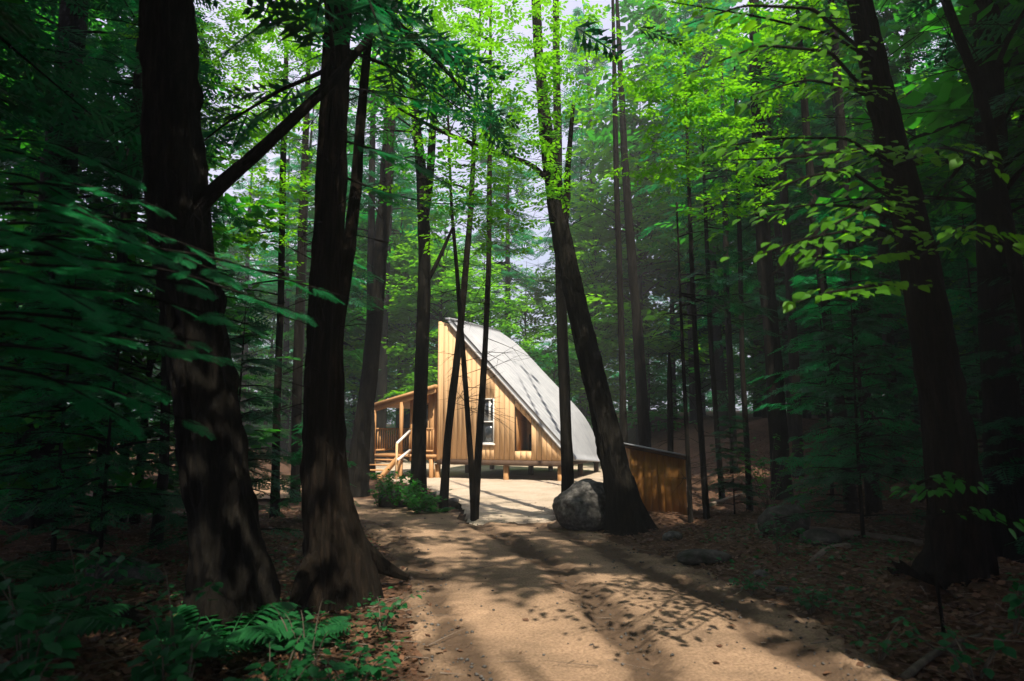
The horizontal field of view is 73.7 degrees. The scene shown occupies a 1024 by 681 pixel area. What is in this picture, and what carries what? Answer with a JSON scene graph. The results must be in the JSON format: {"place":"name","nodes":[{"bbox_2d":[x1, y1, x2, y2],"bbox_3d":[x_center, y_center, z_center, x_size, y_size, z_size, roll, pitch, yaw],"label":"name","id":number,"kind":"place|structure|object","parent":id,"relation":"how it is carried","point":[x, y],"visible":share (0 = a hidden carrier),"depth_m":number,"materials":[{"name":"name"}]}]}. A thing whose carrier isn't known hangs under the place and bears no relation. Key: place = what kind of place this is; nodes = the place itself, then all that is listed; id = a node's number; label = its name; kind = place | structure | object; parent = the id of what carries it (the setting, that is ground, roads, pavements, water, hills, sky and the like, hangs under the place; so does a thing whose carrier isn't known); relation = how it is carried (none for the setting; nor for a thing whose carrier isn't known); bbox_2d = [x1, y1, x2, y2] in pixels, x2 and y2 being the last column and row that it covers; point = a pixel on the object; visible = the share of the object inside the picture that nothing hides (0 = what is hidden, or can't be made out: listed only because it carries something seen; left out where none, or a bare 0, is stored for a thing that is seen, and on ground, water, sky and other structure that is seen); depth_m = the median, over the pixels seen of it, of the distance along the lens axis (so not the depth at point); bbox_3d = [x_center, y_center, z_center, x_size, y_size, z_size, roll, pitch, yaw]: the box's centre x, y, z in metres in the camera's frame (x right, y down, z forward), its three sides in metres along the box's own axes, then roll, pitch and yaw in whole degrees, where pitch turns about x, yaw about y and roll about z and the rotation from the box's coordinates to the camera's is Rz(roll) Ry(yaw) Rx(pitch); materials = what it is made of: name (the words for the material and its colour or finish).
{"place":"outdoors","nodes":[
{"label":"outdoors","id":0,"kind":"place"},
{"bbox_2d":[0,0,951,423],"label":"sky","id":1,"kind":"structure","parent":0,"point":[570,5],"materials":[{"name":"white"}]},
{"bbox_2d":[0,410,1023,680],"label":"ground","id":2,"kind":"structure","parent":0,"point":[758,430],"depth_m":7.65,"materials":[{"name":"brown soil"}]},
{"bbox_2d":[0,559,84,599],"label":"fern","id":3,"kind":"object","parent":2,"relation":"on","point":[47,579],"visible":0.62,"depth_m":6.14,"materials":[{"name":"green plant"}]},
{"bbox_2d":[0,571,98,680],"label":"leafy plant","id":4,"kind":"object","parent":2,"relation":"on","point":[21,670],"visible":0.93,"depth_m":3.27,"materials":[{"name":"green plant"}]},
{"bbox_2d":[0,600,139,653],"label":"fern","id":5,"kind":"object","parent":2,"relation":"on","point":[87,622],"visible":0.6,"depth_m":4.23,"materials":[{"name":"green plant"}]},
{"bbox_2d":[0,0,142,172],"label":"hemlock tree","id":6,"kind":"object","parent":2,"relation":"on","point":[75,73],"visible":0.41,"depth_m":9.43,"materials":[{"name":"green plant"}]},
{"bbox_2d":[0,216,160,524],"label":"maple sapling","id":7,"kind":"object","parent":2,"relation":"on","point":[19,483],"visible":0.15,"depth_m":10.94,"materials":[{"name":"green plant"}]},
{"bbox_2d":[0,209,168,531],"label":"young hemlock","id":8,"kind":"object","parent":2,"relation":"on","point":[33,473],"visible":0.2,"depth_m":10.30,"materials":[{"name":"green plant"}]},
{"bbox_2d":[6,26,169,523],"bbox_3d":[-6.787,-1.265,11.841,3.228,9.315,3.154,-1,-7,6],"label":"young hemlock","id":9,"kind":"object","parent":2,"relation":"on","point":[117,190],"visible":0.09,"depth_m":12.00,"materials":[{"name":"green plant"}]},
{"bbox_2d":[0,252,180,558],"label":"young hemlock","id":10,"kind":"object","parent":2,"relation":"on","point":[58,478],"visible":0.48,"depth_m":8.47,"materials":[{"name":"green plant"}]},
{"bbox_2d":[51,530,132,611],"bbox_3d":[-2.994,1.713,4.738,0.597,0.744,0.367,0,-7,0],"label":"leafy plant","id":11,"kind":"object","parent":2,"relation":"on","point":[80,588],"visible":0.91,"depth_m":4.74,"materials":[{"name":"green plant"}]},
{"bbox_2d":[0,271,186,580],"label":"young hemlock","id":12,"kind":"object","parent":2,"relation":"on","point":[135,495],"visible":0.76,"depth_m":6.99,"materials":[{"name":"green plant"}]},
{"bbox_2d":[5,0,217,536],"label":"young hemlock","id":13,"kind":"object","parent":2,"relation":"on","point":[121,255],"visible":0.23,"depth_m":10.70,"materials":[{"name":"green plant"}]},
{"bbox_2d":[0,0,223,181],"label":"hemlock tree","id":14,"kind":"object","parent":2,"relation":"on","point":[9,25],"visible":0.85,"depth_m":7.40,"materials":[{"name":"green plant"}]},
{"bbox_2d":[0,0,257,499],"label":"maple tree","id":15,"kind":"object","parent":2,"relation":"on","point":[32,187],"visible":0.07,"depth_m":15.61,"materials":[{"name":"green plant"}]},
{"bbox_2d":[0,0,261,526],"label":"hemlock tree","id":16,"kind":"object","parent":2,"relation":"on","point":[65,17],"visible":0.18,"depth_m":11.92,"materials":[{"name":"green plant"}]},
{"bbox_2d":[25,0,270,547],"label":"young hemlock","id":17,"kind":"object","parent":2,"relation":"on","point":[162,484],"visible":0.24,"depth_m":9.60,"materials":[{"name":"green plant"}]},
{"bbox_2d":[2,182,308,531],"bbox_3d":[-6.160,0.324,11.742,5.413,6.281,5.638,1,-8,0],"label":"maple sapling","id":18,"kind":"object","parent":2,"relation":"on","point":[217,234],"visible":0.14,"depth_m":11.05,"materials":[{"name":"green plant"}]},
{"bbox_2d":[0,136,345,439],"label":"young hemlock","id":19,"kind":"object","parent":2,"relation":"on","point":[50,292],"visible":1,"depth_m":3.29,"materials":[{"name":"green plant"}]},
{"bbox_2d":[126,622,226,680],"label":"leafy plant","id":20,"kind":"object","parent":2,"relation":"on","point":[150,670],"visible":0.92,"depth_m":3.48,"materials":[{"name":"green plant"}]},
{"bbox_2d":[136,563,222,680],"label":"leafy plant","id":21,"kind":"object","parent":2,"relation":"on","point":[149,632],"visible":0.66,"depth_m":3.89,"materials":[{"name":"green plant"}]},
{"bbox_2d":[86,281,301,521],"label":"young hemlock","id":22,"kind":"object","parent":2,"relation":"on","point":[172,461],"visible":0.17,"depth_m":11.54,"materials":[{"name":"green plant"}]},
{"bbox_2d":[125,298,303,556],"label":"young hemlock","id":23,"kind":"object","parent":2,"relation":"on","point":[250,415],"visible":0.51,"depth_m":8.94,"materials":[{"name":"green plant"}]},
{"bbox_2d":[36,0,393,642],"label":"hemlock tree","id":24,"kind":"object","parent":2,"relation":"on","point":[226,543],"visible":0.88,"depth_m":5.42,"materials":[{"name":"brown plant"}]},
{"bbox_2d":[153,602,324,660],"bbox_3d":[-1.934,2.058,4.811,1.069,0.264,1.347,5,-9,-35],"label":"fern","id":25,"kind":"object","parent":2,"relation":"on","point":[244,637],"visible":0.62,"depth_m":4.79,"materials":[{"name":"green plant"}]},
{"bbox_2d":[118,0,382,517],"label":"young hemlock","id":26,"kind":"object","parent":2,"relation":"on","point":[281,187],"visible":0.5,"depth_m":11.80,"materials":[{"name":"green plant"}]},
{"bbox_2d":[215,125,295,425],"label":"pine tree","id":27,"kind":"object","parent":2,"relation":"on","point":[248,260],"visible":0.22,"depth_m":37.56,"materials":[{"name":"green plant"}]},
{"bbox_2d":[239,127,314,453],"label":"pine tree","id":28,"kind":"object","parent":2,"relation":"on","point":[285,344],"visible":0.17,"depth_m":36.22,"materials":[{"name":"green plant"}]},
{"bbox_2d":[243,633,318,680],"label":"leafy plant","id":29,"kind":"object","parent":2,"relation":"on","point":[297,668],"visible":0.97,"depth_m":3.64,"materials":[{"name":"green plant"}]},
{"bbox_2d":[267,599,337,679],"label":"leafy plant","id":30,"kind":"object","parent":2,"relation":"on","point":[297,627],"visible":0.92,"depth_m":4.23,"materials":[{"name":"green plant"}]},
{"bbox_2d":[242,79,366,463],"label":"pine tree","id":31,"kind":"object","parent":2,"relation":"on","point":[312,135],"visible":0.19,"depth_m":30.66,"materials":[{"name":"green plant"}]},
{"bbox_2d":[250,7,385,502],"bbox_3d":[-4.460,-2.658,16.616,2.746,13.278,3.109,-6,-10,39],"label":"young hemlock","id":32,"kind":"object","parent":2,"relation":"on","point":[297,348],"visible":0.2,"depth_m":16.24,"materials":[{"name":"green plant"}]},
{"bbox_2d":[264,175,398,381],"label":"maple tree","id":33,"kind":"object","parent":2,"relation":"on","point":[350,356],"visible":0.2,"depth_m":32.93,"materials":[{"name":"green plant"}]},
{"bbox_2d":[306,645,400,680],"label":"leafy plant","id":34,"kind":"object","parent":2,"relation":"on","point":[374,670],"visible":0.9,"depth_m":4.00,"materials":[{"name":"green plant"}]},
{"bbox_2d":[294,3,423,477],"bbox_3d":[-5.320,-4.748,23.667,4.488,19.260,4.272,5,-9,-34],"label":"pine tree","id":35,"kind":"object","parent":2,"relation":"on","point":[370,173],"visible":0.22,"depth_m":23.67,"materials":[{"name":"green plant"}]},
{"bbox_2d":[298,0,420,496],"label":"hemlock tree","id":36,"kind":"object","parent":2,"relation":"on","point":[359,454],"visible":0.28,"depth_m":17.48,"materials":[{"name":"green plant"}]},
{"bbox_2d":[304,211,417,400],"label":"maple tree","id":37,"kind":"object","parent":2,"relation":"on","point":[359,372],"visible":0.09,"depth_m":35.38,"materials":[{"name":"green plant"}]},
{"bbox_2d":[317,0,484,510],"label":"maple tree","id":38,"kind":"object","parent":2,"relation":"on","point":[419,417],"visible":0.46,"depth_m":14.35,"materials":[{"name":"green plant"}]},
{"bbox_2d":[345,0,465,461],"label":"pine tree","id":39,"kind":"object","parent":2,"relation":"on","point":[381,418],"visible":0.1,"depth_m":33.78,"materials":[{"name":"green plant"}]},
{"bbox_2d":[141,0,684,617],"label":"hemlock tree","id":40,"kind":"object","parent":2,"relation":"on","point":[343,562],"visible":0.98,"depth_m":6.63,"materials":[{"name":"brown plant"}]},
{"bbox_2d":[344,247,481,460],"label":"maple tree","id":41,"kind":"object","parent":2,"relation":"on","point":[399,319],"visible":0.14,"depth_m":34.63,"materials":[{"name":"green plant"}]},
{"bbox_2d":[349,190,491,370],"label":"maple tree","id":42,"kind":"object","parent":2,"relation":"on","point":[409,222],"visible":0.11,"depth_m":41.65,"materials":[{"name":"green plant"}]},
{"bbox_2d":[363,74,495,520],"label":"birch sapling","id":43,"kind":"object","parent":2,"relation":"on","point":[472,486],"visible":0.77,"depth_m":12.46,"materials":[{"name":"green plant"}]},
{"bbox_2d":[369,10,502,511],"bbox_3d":[-1.462,-1.745,13.884,2.794,10.749,2.757,0,-7,0],"label":"birch sapling","id":44,"kind":"object","parent":2,"relation":"on","point":[445,475],"visible":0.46,"depth_m":13.69,"materials":[{"name":"green plant"}]},
{"bbox_2d":[362,222,519,462],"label":"maple tree","id":45,"kind":"object","parent":2,"relation":"on","point":[407,307],"visible":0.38,"depth_m":33.47,"materials":[{"name":"green plant"}]},
{"bbox_2d":[18,250,912,447],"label":"woods","id":46,"kind":"object","parent":2,"relation":"on","point":[750,408],"visible":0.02,"depth_m":57.24,"materials":[{"name":"green plant"}]},
{"bbox_2d":[398,0,537,518],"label":"birch sapling","id":47,"kind":"object","parent":2,"relation":"on","point":[480,419],"visible":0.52,"depth_m":12.61,"materials":[{"name":"green plant"}]},
{"bbox_2d":[414,255,554,375],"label":"maple tree","id":48,"kind":"object","parent":2,"relation":"on","point":[499,307],"visible":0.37,"depth_m":31.03,"materials":[{"name":"green plant"}]},
{"bbox_2d":[370,318,599,480],"bbox_3d":[-0.175,2.067,24.021,8.362,6.017,6.808,-3,-8,20],"label":"cabin","id":49,"kind":"object","parent":2,"relation":"on","point":[527,390],"visible":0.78,"depth_m":22.52,"materials":[{"name":"wood"}]},
{"bbox_2d":[376,458,602,525],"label":"yard","id":50,"kind":"structure","parent":2,"relation":"on","point":[519,493],"depth_m":18.13,"materials":[{"name":"beige sand"}]},
{"bbox_2d":[444,110,538,326],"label":"pine tree","id":51,"kind":"object","parent":2,"relation":"on","point":[474,238],"visible":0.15,"depth_m":39.67,"materials":[{"name":"green plant"}]},
{"bbox_2d":[449,92,555,338],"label":"pine tree","id":52,"kind":"object","parent":2,"relation":"on","point":[529,238],"visible":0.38,"depth_m":36.38,"materials":[{"name":"green plant"}]},
{"bbox_2d":[349,0,658,535],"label":"maple tree","id":53,"kind":"object","parent":2,"relation":"on","point":[627,513],"visible":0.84,"depth_m":10.44,"materials":[{"name":"green plant"}]},
{"bbox_2d":[1,496,1013,680],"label":"ground cover","id":54,"kind":"object","parent":2,"relation":"on","point":[366,635],"visible":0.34,"depth_m":5.96,"materials":[{"name":"green plant"}]},
{"bbox_2d":[0,463,1023,680],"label":"fallen twigs","id":55,"kind":"object","parent":2,"relation":"on","point":[937,628],"visible":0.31,"depth_m":5.80,"materials":[{"name":"brown wood"}]},
{"bbox_2d":[483,261,570,379],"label":"maple tree","id":56,"kind":"object","parent":2,"relation":"on","point":[538,299],"visible":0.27,"depth_m":39.48,"materials":[{"name":"green plant"}]},
{"bbox_2d":[473,0,602,491],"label":"hemlock tree","id":57,"kind":"object","parent":2,"relation":"on","point":[567,465],"visible":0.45,"depth_m":12.78,"materials":[{"name":"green plant"}]},
{"bbox_2d":[552,478,605,531],"bbox_3d":[1.161,2.692,11.102,0.918,0.871,0.877,3,-8,-23],"label":"boulder","id":58,"kind":"object","parent":2,"relation":"on","point":[579,505],"visible":0.83,"depth_m":10.81,"materials":[{"name":"stone"}]},
{"bbox_2d":[507,207,678,462],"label":"maple tree","id":59,"kind":"object","parent":2,"relation":"on","point":[583,256],"visible":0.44,"depth_m":33.10,"materials":[{"name":"green plant"}]},
{"bbox_2d":[529,3,667,385],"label":"pine tree","id":60,"kind":"object","parent":2,"relation":"on","point":[580,70],"visible":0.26,"depth_m":38.06,"materials":[{"name":"green plant"}]},
{"bbox_2d":[592,0,648,445],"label":"hemlock tree","id":61,"kind":"object","parent":2,"relation":"on","point":[622,386],"visible":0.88,"depth_m":16.52,"materials":[{"name":"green plant"}]},
{"bbox_2d":[595,0,666,447],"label":"pine tree","id":62,"kind":"object","parent":2,"relation":"on","point":[644,432],"visible":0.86,"depth_m":17.74,"materials":[{"name":"brown plant"}]},
{"bbox_2d":[523,95,744,444],"bbox_3d":[6.111,-3.624,32.706,9.774,17.545,11.109,5,-9,-22],"label":"maple tree","id":63,"kind":"object","parent":2,"relation":"on","point":[603,165],"visible":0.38,"depth_m":32.64,"materials":[{"name":"green plant"}]},
{"bbox_2d":[603,336,697,437],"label":"maple sapling","id":64,"kind":"object","parent":2,"relation":"on","point":[651,389],"visible":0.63,"depth_m":29.94,"materials":[{"name":"green plant"}]},
{"bbox_2d":[624,443,686,516],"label":"plank shed","id":65,"kind":"structure","parent":2,"relation":"on","point":[652,470],"depth_m":12.07,"materials":[{"name":"wood"}]},
{"bbox_2d":[568,0,762,423],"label":"maple tree","id":66,"kind":"object","parent":2,"relation":"on","point":[657,17],"visible":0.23,"depth_m":30.36,"materials":[{"name":"green plant"}]},
{"bbox_2d":[593,174,749,420],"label":"maple tree","id":67,"kind":"object","parent":2,"relation":"on","point":[671,310],"visible":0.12,"depth_m":34.37,"materials":[{"name":"green plant"}]},
{"bbox_2d":[634,0,751,431],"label":"pine tree","id":68,"kind":"object","parent":2,"relation":"on","point":[720,386],"visible":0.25,"depth_m":25.49,"materials":[{"name":"green plant"}]},
{"bbox_2d":[568,0,850,519],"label":"maple sapling","id":69,"kind":"object","parent":2,"relation":"on","point":[688,165],"visible":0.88,"depth_m":9.29,"materials":[{"name":"green plant"}]},
{"bbox_2d":[650,99,776,499],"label":"young hemlock","id":70,"kind":"object","parent":2,"relation":"on","point":[712,370],"visible":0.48,"depth_m":14.75,"materials":[{"name":"green plant"}]},
{"bbox_2d":[644,202,797,522],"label":"young hemlock","id":71,"kind":"object","parent":2,"relation":"on","point":[710,282],"visible":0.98,"depth_m":11.42,"materials":[{"name":"green plant"}]},
{"bbox_2d":[697,405,772,513],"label":"young hemlock","id":72,"kind":"object","parent":2,"relation":"on","point":[733,485],"visible":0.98,"depth_m":12.17,"materials":[{"name":"green plant"}]},
{"bbox_2d":[708,46,772,473],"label":"young hemlock","id":73,"kind":"object","parent":2,"relation":"on","point":[730,367],"visible":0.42,"depth_m":17.59,"materials":[{"name":"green plant"}]},
{"bbox_2d":[702,63,811,510],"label":"maple sapling","id":74,"kind":"object","parent":2,"relation":"on","point":[748,477],"visible":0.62,"depth_m":13.32,"materials":[{"name":"green plant"}]},
{"bbox_2d":[680,277,845,405],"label":"maple sapling","id":75,"kind":"object","parent":2,"relation":"on","point":[756,350],"visible":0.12,"depth_m":24.99,"materials":[{"name":"green plant"}]},
{"bbox_2d":[654,16,878,374],"bbox_3d":[8.681,-3.990,22.452,6.934,14.072,8.330,9,-11,-43],"label":"maple tree","id":76,"kind":"object","parent":2,"relation":"on","point":[713,242],"visible":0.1,"depth_m":22.67,"materials":[{"name":"green plant"}]},
{"bbox_2d":[697,19,865,440],"bbox_3d":[7.677,-3.292,20.089,4.707,12.894,5.150,-6,-10,41],"label":"hemlock tree","id":77,"kind":"object","parent":2,"relation":"on","point":[777,231],"visible":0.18,"depth_m":19.95,"materials":[{"name":"green plant"}]},
{"bbox_2d":[757,504,810,536],"bbox_3d":[3.750,2.485,9.357,0.794,0.487,0.550,4,-8,-28],"label":"mossy rock","id":78,"kind":"object","parent":2,"relation":"on","point":[784,510],"visible":0.68,"depth_m":9.14,"materials":[{"name":"stone"}]},
{"bbox_2d":[713,0,855,499],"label":"maple sapling","id":79,"kind":"object","parent":2,"relation":"on","point":[777,421],"visible":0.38,"depth_m":14.06,"materials":[{"name":"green plant"}]},
{"bbox_2d":[728,0,858,510],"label":"maple sapling","id":80,"kind":"object","parent":2,"relation":"on","point":[821,282],"visible":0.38,"depth_m":12.94,"materials":[{"name":"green plant"}]},
{"bbox_2d":[743,13,862,477],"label":"young hemlock","id":81,"kind":"object","parent":2,"relation":"on","point":[796,418],"visible":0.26,"depth_m":16.27,"materials":[{"name":"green plant"}]},
{"bbox_2d":[740,275,909,502],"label":"young hemlock","id":82,"kind":"object","parent":2,"relation":"on","point":[806,281],"visible":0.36,"depth_m":13.51,"materials":[{"name":"green plant"}]},
{"bbox_2d":[776,0,886,513],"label":"young hemlock","id":83,"kind":"object","parent":2,"relation":"on","point":[875,500],"visible":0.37,"depth_m":12.51,"materials":[{"name":"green plant"}]},
{"bbox_2d":[743,290,924,537],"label":"young hemlock","id":84,"kind":"object","parent":2,"relation":"on","point":[858,465],"visible":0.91,"depth_m":9.00,"materials":[{"name":"green plant"}]},
{"bbox_2d":[646,0,1023,599],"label":"maple tree","id":85,"kind":"object","parent":2,"relation":"on","point":[964,550],"visible":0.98,"depth_m":6.07,"materials":[{"name":"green plant"}]},
{"bbox_2d":[759,208,924,518],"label":"young hemlock","id":86,"kind":"object","parent":2,"relation":"on","point":[839,461],"visible":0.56,"depth_m":11.08,"materials":[{"name":"green plant"}]},
{"bbox_2d":[720,0,970,443],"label":"hemlock tree","id":87,"kind":"object","parent":2,"relation":"on","point":[805,232],"visible":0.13,"depth_m":18.93,"materials":[{"name":"green plant"}]},
{"bbox_2d":[792,0,945,474],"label":"maple sapling","id":88,"kind":"object","parent":2,"relation":"on","point":[887,337],"visible":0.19,"depth_m":15.35,"materials":[{"name":"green plant"}]},
{"bbox_2d":[715,0,1023,426],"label":"maple tree","id":89,"kind":"object","parent":2,"relation":"on","point":[933,121],"visible":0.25,"depth_m":10.04,"materials":[{"name":"green plant"}]},
{"bbox_2d":[803,240,981,454],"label":"young hemlock","id":90,"kind":"object","parent":2,"relation":"on","point":[905,406],"visible":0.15,"depth_m":15.50,"materials":[{"name":"green plant"}]},
{"bbox_2d":[786,0,1023,562],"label":"hemlock tree","id":91,"kind":"object","parent":2,"relation":"on","point":[1001,397],"visible":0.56,"depth_m":7.79,"materials":[{"name":"brown plant"}]},
{"bbox_2d":[801,0,1023,407],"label":"hemlock tree","id":92,"kind":"object","parent":2,"relation":"on","point":[929,98],"visible":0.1,"depth_m":16.29,"materials":[{"name":"green plant"}]},
{"bbox_2d":[873,261,1023,521],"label":"young hemlock","id":93,"kind":"object","parent":2,"relation":"on","point":[967,340],"visible":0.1,"depth_m":9.69,"materials":[{"name":"green plant"}]},
{"bbox_2d":[874,214,1023,478],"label":"young hemlock","id":94,"kind":"object","parent":2,"relation":"on","point":[954,222],"visible":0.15,"depth_m":12.26,"materials":[{"name":"green plant"}]},
{"bbox_2d":[876,0,1023,359],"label":"maple tree","id":95,"kind":"object","parent":2,"relation":"on","point":[1013,260],"visible":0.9,"depth_m":6.25,"materials":[{"name":"green plant"}]},
{"bbox_2d":[889,390,1023,632],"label":"beech sapling","id":96,"kind":"object","parent":2,"relation":"on","point":[925,492],"visible":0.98,"depth_m":4.94,"materials":[{"name":"green plant"}]},
{"bbox_2d":[900,0,1023,116],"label":"maple tree","id":97,"kind":"object","parent":2,"relation":"on","point":[913,98],"visible":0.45,"depth_m":8.58,"materials":[{"name":"green plant"}]},
{"bbox_2d":[919,622,1023,680],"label":"leafy plant","id":98,"kind":"object","parent":2,"relation":"on","point":[967,659],"visible":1,"depth_m":4.28,"materials":[{"name":"green plant"}]},
{"bbox_2d":[253,478,899,680],"bbox_3d":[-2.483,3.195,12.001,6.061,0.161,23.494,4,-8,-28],"label":"road","id":99,"kind":"structure","parent":0,"point":[512,599],"depth_m":5.89,"materials":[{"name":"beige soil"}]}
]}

